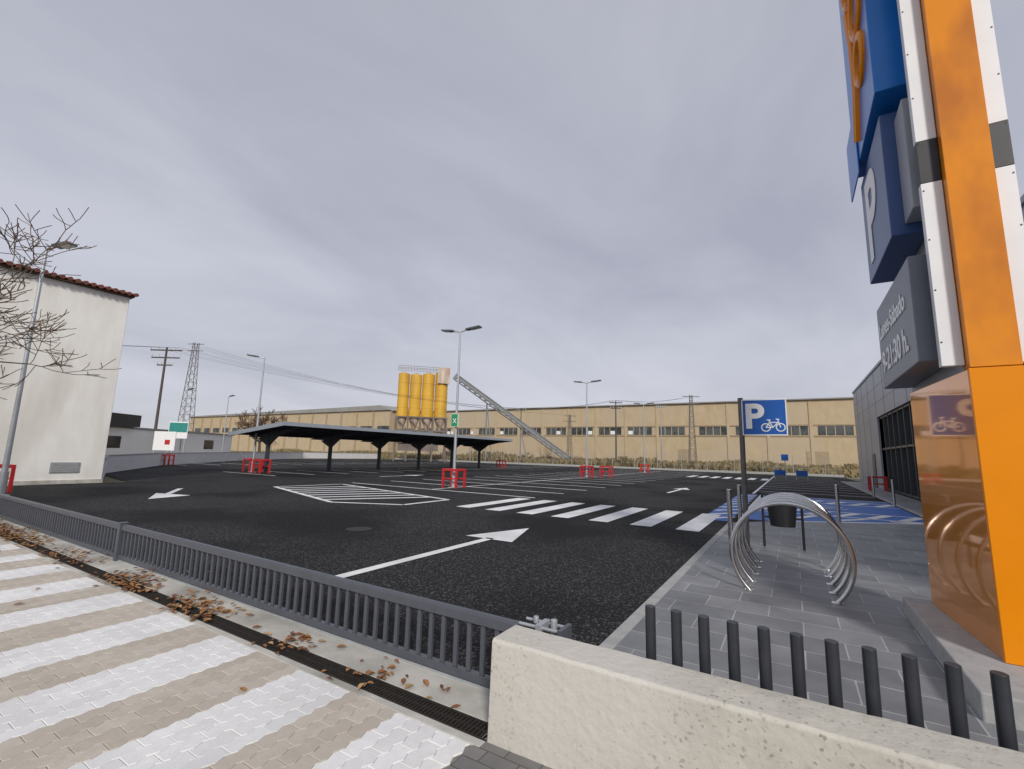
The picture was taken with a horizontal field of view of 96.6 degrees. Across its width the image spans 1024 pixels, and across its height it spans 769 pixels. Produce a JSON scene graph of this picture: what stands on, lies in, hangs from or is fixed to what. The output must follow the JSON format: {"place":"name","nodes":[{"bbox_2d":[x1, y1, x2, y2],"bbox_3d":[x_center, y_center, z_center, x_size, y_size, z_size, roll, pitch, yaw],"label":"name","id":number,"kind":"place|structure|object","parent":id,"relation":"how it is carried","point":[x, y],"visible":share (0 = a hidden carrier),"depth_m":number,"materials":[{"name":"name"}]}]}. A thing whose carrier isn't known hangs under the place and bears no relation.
{"place":"outdoors","nodes":[
{"label":"outdoors","id":0,"kind":"place"},
{"bbox_2d":[0,539,471,768],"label":"paver pavement","id":1,"kind":"structure","parent":0,"point":[102,676],"depth_m":2.89,"materials":[{"name":"white concrete"}]},
{"bbox_2d":[189,405,420,451],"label":"brick warehouse","id":2,"kind":"structure","parent":0,"point":[379,417],"depth_m":140.60,"materials":[{"name":"beige brick"}]},
{"bbox_2d":[195,426,388,432],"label":"windows","id":3,"kind":"structure","parent":2,"relation":"in","point":[207,430],"depth_m":167.06,"materials":[{"name":"grey glass"}]},
{"bbox_2d":[6,459,922,675],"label":"asphalt parking lot","id":4,"kind":"structure","parent":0,"point":[597,583],"depth_m":9.79,"materials":[{"name":"black asphalt"}]},
{"bbox_2d":[0,464,15,492],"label":"red barrier","id":5,"kind":"object","parent":4,"relation":"on","point":[11,477],"visible":0.56,"depth_m":14.18,"materials":[{"name":"metal"}]},
{"bbox_2d":[0,241,77,495],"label":"street lamp","id":6,"kind":"object","parent":4,"relation":"on","point":[4,474],"visible":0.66,"depth_m":13.63,"materials":[{"name":"metal"}]},
{"bbox_2d":[162,454,174,465],"bbox_3d":[-26.854,5.853,35.479,0.840,0.850,0.690,-4,-10,31],"label":"red barrier","id":7,"kind":"object","parent":4,"relation":"on","point":[169,455],"visible":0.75,"depth_m":35.44,"materials":[{"name":"metal"}]},
{"bbox_2d":[102,452,376,478],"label":"boundary wall","id":8,"kind":"structure","parent":4,"relation":"on","point":[116,462],"depth_m":40.89,"materials":[{"name":"concrete"}]},
{"bbox_2d":[242,458,259,471],"bbox_3d":[-16.891,5.220,29.571,0.840,0.850,0.690,-4,-10,31],"label":"red barrier","id":9,"kind":"object","parent":4,"relation":"on","point":[249,465],"visible":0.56,"depth_m":29.41,"materials":[{"name":"metal"}]},
{"bbox_2d":[247,354,264,471],"bbox_3d":[-16.753,1.804,29.364,1.285,7.548,0.481,4,-9,-13],"label":"street lamp","id":10,"kind":"object","parent":4,"relation":"on","point":[255,443],"visible":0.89,"depth_m":29.45,"materials":[{"name":"metal"}]},
{"bbox_2d":[251,459,271,473],"bbox_3d":[-15.442,5.038,28.116,0.840,0.850,0.690,-4,-10,31],"label":"red barrier","id":11,"kind":"object","parent":4,"relation":"on","point":[260,464],"visible":0.98,"depth_m":28.02,"materials":[{"name":"metal"}]},
{"bbox_2d":[228,421,512,472],"bbox_3d":[-9.002,5.600,38.173,5.750,3.080,25.500,-4,-10,31],"label":"parking canopy","id":12,"kind":"object","parent":4,"relation":"on","point":[330,436],"visible":0.91,"depth_m":33.22,"materials":[{"name":"metal"}]},
{"bbox_2d":[441,468,465,488],"bbox_3d":[-2.641,4.255,20.723,0.840,0.850,0.690,-4,-10,31],"label":"red barrier","id":13,"kind":"object","parent":4,"relation":"on","point":[456,470],"visible":0.95,"depth_m":20.62,"materials":[{"name":"metal"}]},
{"bbox_2d":[441,325,481,487],"bbox_3d":[-2.512,0.989,21.194,2.096,7.454,0.366,-3,-10,27],"label":"street lamp","id":14,"kind":"object","parent":4,"relation":"on","point":[454,419],"visible":0.98,"depth_m":21.13,"materials":[{"name":"metal"}]},
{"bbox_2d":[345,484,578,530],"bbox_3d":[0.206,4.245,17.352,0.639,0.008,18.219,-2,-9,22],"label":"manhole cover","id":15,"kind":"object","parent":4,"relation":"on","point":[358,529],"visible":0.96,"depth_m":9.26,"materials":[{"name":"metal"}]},
{"bbox_2d":[496,460,505,467],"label":"red barrier","id":16,"kind":"object","parent":4,"relation":"on","point":[499,463],"visible":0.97,"depth_m":50.19,"materials":[{"name":"metal"}]},
{"bbox_2d":[149,462,923,577],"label":"road markings","id":17,"kind":"object","parent":4,"relation":"on","point":[852,511],"visible":0.68,"depth_m":13.80,"materials":[{"name":"white paint"}]},
{"bbox_2d":[580,465,593,477],"bbox_3d":[5.540,6.451,33.823,0.840,0.850,0.690,-4,-10,31],"label":"red barrier","id":18,"kind":"object","parent":4,"relation":"on","point":[589,471],"visible":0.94,"depth_m":33.69,"materials":[{"name":"metal"}]},
{"bbox_2d":[574,380,600,476],"bbox_3d":[5.667,3.284,34.279,2.096,7.254,0.366,-3,-10,27],"label":"street lamp","id":19,"kind":"object","parent":4,"relation":"on","point":[586,473],"visible":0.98,"depth_m":34.22,"materials":[{"name":"metal"}]},
{"bbox_2d":[599,466,612,477],"bbox_3d":[7.191,6.641,34.791,0.840,0.850,0.690,-4,-10,31],"label":"red barrier","id":20,"kind":"object","parent":4,"relation":"on","point":[603,471],"visible":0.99,"depth_m":34.71,"materials":[{"name":"metal"}]},
{"bbox_2d":[634,402,653,472],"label":"street lamp","id":21,"kind":"object","parent":4,"relation":"on","point":[644,434],"visible":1,"depth_m":47.57,"materials":[{"name":"metal"}]},
{"bbox_2d":[640,464,649,472],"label":"red barrier","id":22,"kind":"object","parent":4,"relation":"on","point":[641,468],"visible":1,"depth_m":46.92,"materials":[{"name":"metal"}]},
{"bbox_2d":[781,454,787,469],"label":"blue information sign","id":23,"kind":"object","parent":4,"relation":"on","point":[784,457],"visible":0.86,"depth_m":44.21,"materials":[{"name":"metal"}]},
{"bbox_2d":[774,466,807,479],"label":"barriers","id":24,"kind":"object","parent":4,"relation":"on","point":[783,472],"visible":0.9,"depth_m":38.93,"materials":[{"name":"metal"}]},
{"bbox_2d":[871,476,874,497],"bbox_3d":[16.633,4.710,20.999,0.093,0.990,0.093,-4,-10,31],"label":"steel bollard","id":25,"kind":"object","parent":4,"relation":"on","point":[873,487],"visible":1,"depth_m":20.98,"materials":[{"name":"silver metal"}]},
{"bbox_2d":[891,480,895,506],"bbox_3d":[14.038,4.004,16.783,0.093,0.990,0.093,-4,-10,31],"label":"steel bollard","id":26,"kind":"object","parent":4,"relation":"on","point":[893,493],"visible":1,"depth_m":16.76,"materials":[{"name":"silver metal"}]},
{"bbox_2d":[447,733,551,768],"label":"grey pavement","id":27,"kind":"structure","parent":0,"point":[486,755],"depth_m":2.40,"materials":[{"name":"grey concrete"}]},
{"bbox_2d":[0,204,121,399],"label":"bare tree","id":28,"kind":"object","parent":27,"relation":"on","point":[4,296],"visible":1,"depth_m":10.51,"materials":[{"name":"brown plant"}]},
{"bbox_2d":[487,625,1023,768],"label":"concrete wall","id":29,"kind":"structure","parent":27,"relation":"on","point":[557,702],"depth_m":2.14,"materials":[{"name":"beige concrete"}]},
{"bbox_2d":[102,451,920,501],"bbox_3d":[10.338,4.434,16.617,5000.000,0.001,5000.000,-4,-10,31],"label":"ground","id":30,"kind":"structure","parent":0,"point":[112,479],"depth_m":44.36,"materials":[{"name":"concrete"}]},
{"bbox_2d":[152,431,176,452],"bbox_3d":[-29.762,5.366,38.948,1.700,2.700,0.080,3,-9,-7],"label":"advertising banner","id":31,"kind":"object","parent":30,"relation":"on","point":[164,440],"visible":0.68,"depth_m":39.01,"materials":[{"name":"white plastic"}]},
{"bbox_2d":[150,347,182,428],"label":"utility pole","id":32,"kind":"object","parent":30,"relation":"on","point":[164,365],"visible":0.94,"depth_m":48.11,"materials":[{"name":"brown wood"}]},
{"bbox_2d":[105,412,234,454],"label":"white workshop","id":33,"kind":"structure","parent":30,"relation":"on","point":[127,435],"depth_m":41.88,"materials":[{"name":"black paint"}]},
{"bbox_2d":[106,436,213,448],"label":"windows","id":34,"kind":"structure","parent":33,"relation":"in","point":[113,441],"depth_m":39.05,"materials":[{"name":"black glass"}]},
{"bbox_2d":[167,421,188,452],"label":"sign","id":35,"kind":"object","parent":30,"relation":"on","point":[180,429],"visible":0.62,"depth_m":43.86,"materials":[{"name":"teal metal"}]},
{"bbox_2d":[179,388,194,451],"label":"street lamp","id":36,"kind":"object","parent":30,"relation":"on","point":[184,416],"visible":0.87,"depth_m":45.81,"materials":[{"name":"metal"}]},
{"bbox_2d":[177,342,203,431],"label":"lattice pylon","id":37,"kind":"object","parent":30,"relation":"on","point":[195,362],"visible":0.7,"depth_m":66.23,"materials":[{"name":"metal"}]},
{"bbox_2d":[221,395,234,451],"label":"street lamp","id":38,"kind":"object","parent":30,"relation":"on","point":[225,423],"visible":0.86,"depth_m":50.96,"materials":[{"name":"metal"}]},
{"bbox_2d":[0,531,487,741],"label":"drain grate","id":39,"kind":"object","parent":30,"relation":"on","point":[455,719],"visible":0.68,"depth_m":3.41,"materials":[{"name":"metal"}]},
{"bbox_2d":[0,520,489,746],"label":"gutter concrete","id":40,"kind":"object","parent":30,"relation":"on","point":[473,701],"visible":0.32,"depth_m":3.66,"materials":[{"name":"grey concrete"}]},
{"bbox_2d":[0,519,460,707],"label":"fallen leaves","id":41,"kind":"object","parent":40,"relation":"on","point":[187,601],"visible":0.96,"depth_m":4.76,"materials":[{"name":"brown plant"}]},
{"bbox_2d":[0,493,571,691],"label":"sliding gate","id":42,"kind":"structure","parent":40,"relation":"on","point":[52,521],"depth_m":4.32,"materials":[{"name":"grey metal"}]},
{"bbox_2d":[235,407,291,451],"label":"bare tree","id":43,"kind":"object","parent":30,"relation":"on","point":[254,421],"visible":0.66,"depth_m":66.16,"materials":[{"name":"brown plant"}]},
{"bbox_2d":[392,365,569,461],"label":"cement silos","id":44,"kind":"object","parent":30,"relation":"on","point":[440,382],"visible":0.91,"depth_m":73.44,"materials":[{"name":"yellow metal"}]},
{"bbox_2d":[564,415,575,458],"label":"lattice pylon","id":45,"kind":"object","parent":30,"relation":"on","point":[570,429],"visible":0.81,"depth_m":84.27,"materials":[{"name":"grey metal"}]},
{"bbox_2d":[609,400,621,458],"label":"utility pole","id":46,"kind":"object","parent":30,"relation":"on","point":[615,402],"visible":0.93,"depth_m":71.76,"materials":[{"name":"brown wood"}]},
{"bbox_2d":[123,345,686,414],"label":"overhead wires","id":47,"kind":"object","parent":46,"relation":"attached to","point":[352,385],"visible":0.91,"depth_m":67.44,"materials":[{"name":"black metal"}]},
{"bbox_2d":[394,449,843,476],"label":"wire fence","id":48,"kind":"object","parent":30,"relation":"on","point":[709,470],"visible":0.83,"depth_m":59.84,"materials":[{"name":"metal"}]},
{"bbox_2d":[397,397,858,466],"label":"brick factory","id":49,"kind":"structure","parent":30,"relation":"on","point":[819,429],"depth_m":85.62,"materials":[{"name":"beige brick"}]},
{"bbox_2d":[425,447,829,466],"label":"doors","id":50,"kind":"structure","parent":49,"relation":"in","point":[819,455],"depth_m":73.99,"materials":[{"name":"metal"}]},
{"bbox_2d":[410,426,853,434],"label":"windows","id":51,"kind":"structure","parent":49,"relation":"in","point":[795,429],"depth_m":88.10,"materials":[{"name":"grey glass"}]},
{"bbox_2d":[656,405,664,460],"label":"utility pole","id":52,"kind":"object","parent":30,"relation":"on","point":[660,407],"visible":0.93,"depth_m":72.09,"materials":[{"name":"metal"}]},
{"bbox_2d":[682,395,698,462],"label":"lattice pylon","id":53,"kind":"object","parent":30,"relation":"on","point":[693,422],"visible":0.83,"depth_m":62.23,"materials":[{"name":"grey metal"}]},
{"bbox_2d":[599,481,923,648],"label":"kerb","id":54,"kind":"structure","parent":30,"relation":"on","point":[620,632],"depth_m":5.56,"materials":[{"name":"concrete"}]},
{"bbox_2d":[853,206,1023,489],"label":"walls","id":55,"kind":"structure","parent":30,"relation":"on","point":[899,398],"depth_m":29.41,"materials":[{"name":"grey metal"}]},
{"bbox_2d":[872,454,877,487],"bbox_3d":[23.950,5.670,30.093,0.040,2.170,1.200,-4,-10,31],"label":"door","id":56,"kind":"structure","parent":55,"relation":"attached to","point":[874,467],"depth_m":29.96,"materials":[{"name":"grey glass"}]},
{"bbox_2d":[854,367,906,479],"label":"cladding joints","id":57,"kind":"object","parent":55,"relation":"attached to","point":[870,406],"visible":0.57,"depth_m":30.73,"materials":[{"name":"metal"}]},
{"bbox_2d":[879,402,920,499],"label":"window frames","id":58,"kind":"structure","parent":55,"relation":"attached to","point":[908,445],"depth_m":23.28,"materials":[{"name":"metal"}]},
{"bbox_2d":[852,194,1023,393],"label":"parapet","id":59,"kind":"structure","parent":55,"relation":"on","point":[879,362],"depth_m":28.13,"materials":[{"name":"grey metal"}]},
{"bbox_2d":[882,363,1023,495],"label":"windows","id":60,"kind":"structure","parent":55,"relation":"attached to","point":[912,453],"depth_m":23.21,"materials":[{"name":"black glass"}]},
{"bbox_2d":[0,0,1023,430],"label":"sky","id":61,"kind":"structure","parent":0,"point":[649,200],"materials":[{"name":"grey"}]},
{"bbox_2d":[262,448,859,477],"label":"dry grass","id":62,"kind":"structure","parent":0,"point":[851,470],"depth_m":63.42,"materials":[{"name":"beige plant"}]},
{"bbox_2d":[613,481,1023,752],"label":"tiled pavement","id":63,"kind":"structure","parent":0,"point":[789,594],"depth_m":4.79,"materials":[{"name":"grey tile"}]},
{"bbox_2d":[726,489,732,539],"bbox_3d":[4.309,2.575,9.015,0.093,0.990,0.093,-4,-10,31],"label":"steel bollard","id":64,"kind":"object","parent":63,"relation":"on","point":[729,510],"visible":0.92,"depth_m":8.99,"materials":[{"name":"silver metal"}]},
{"bbox_2d":[737,485,741,519],"bbox_3d":[5.347,2.857,10.702,0.093,0.990,0.093,-4,-10,31],"label":"steel bollard","id":65,"kind":"object","parent":63,"relation":"on","point":[739,499],"visible":0.89,"depth_m":10.69,"materials":[{"name":"silver metal"}]},
{"bbox_2d":[737,398,787,548],"bbox_3d":[4.536,1.579,8.211,0.830,2.710,0.181,-4,-10,31],"label":"bicycle parking sign","id":66,"kind":"object","parent":63,"relation":"on","point":[762,416],"visible":0.96,"depth_m":8.29,"materials":[{"name":"metal"}]},
{"bbox_2d":[760,492,805,550],"bbox_3d":[4.948,2.485,8.340,0.541,0.977,0.541,5,-9,-20],"label":"litter bin","id":67,"kind":"object","parent":63,"relation":"on","point":[781,516],"visible":0.59,"depth_m":8.18,"materials":[{"name":"black metal"}]},
{"bbox_2d":[729,492,856,604],"bbox_3d":[3.764,2.084,6.194,1.288,1.101,1.950,-4,-10,31],"label":"bike rack","id":68,"kind":"object","parent":63,"relation":"on","point":[845,555],"visible":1,"depth_m":5.84,"materials":[{"name":"silver metal"}]},
{"bbox_2d":[645,604,1018,750],"bbox_3d":[2.274,1.520,1.620,3.612,0.738,0.100,-4,-10,31],"label":"post fence","id":69,"kind":"object","parent":63,"relation":"on","point":[1003,711],"visible":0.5,"depth_m":2.08,"materials":[{"name":"metal"}]},
{"bbox_2d":[834,484,840,522],"bbox_3d":[8.594,3.143,12.035,0.093,0.990,0.093,-4,-10,31],"label":"steel bollard","id":70,"kind":"object","parent":63,"relation":"on","point":[837,501],"visible":0.95,"depth_m":12.01,"materials":[{"name":"silver metal"}]},
{"bbox_2d":[867,476,888,491],"bbox_3d":[21.014,5.703,26.201,0.840,0.850,0.690,-4,-10,31],"label":"red barrier","id":71,"kind":"object","parent":63,"relation":"on","point":[885,484],"visible":0.88,"depth_m":26.09,"materials":[{"name":"metal"}]},
{"bbox_2d":[838,0,1023,730],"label":"totem sign","id":72,"kind":"object","parent":63,"relation":"on","point":[930,157],"visible":1,"depth_m":3.88,"materials":[{"name":"metal"}]},
{"label":"road","id":73,"kind":"structure","parent":0,"visible":0},
{"bbox_2d":[0,266,129,480],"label":"walls","id":74,"kind":"structure","parent":73,"relation":"on","point":[63,417],"depth_m":17.66,"materials":[{"name":"white paint"}]},
{"bbox_2d":[7,479,102,485],"bbox_3d":[-20.390,2.882,12.384,0.040,0.150,14.530,-4,-10,31],"label":"wall base","id":75,"kind":"object","parent":74,"relation":"attached to","point":[42,482],"visible":1,"depth_m":17.34,"materials":[{"name":"concrete"}]},
{"bbox_2d":[49,462,79,472],"bbox_3d":[-17.229,3.199,17.573,0.045,0.400,0.850,-4,-10,31],"label":"vent grille","id":76,"kind":"object","parent":74,"relation":"attached to","point":[64,467],"visible":1,"depth_m":17.55,"materials":[{"name":"metal"}]},
{"bbox_2d":[0,259,138,298],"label":"roof","id":77,"kind":"structure","parent":74,"relation":"on","point":[95,286],"depth_m":18.04,"materials":[{"name":"tile"}]}
]}

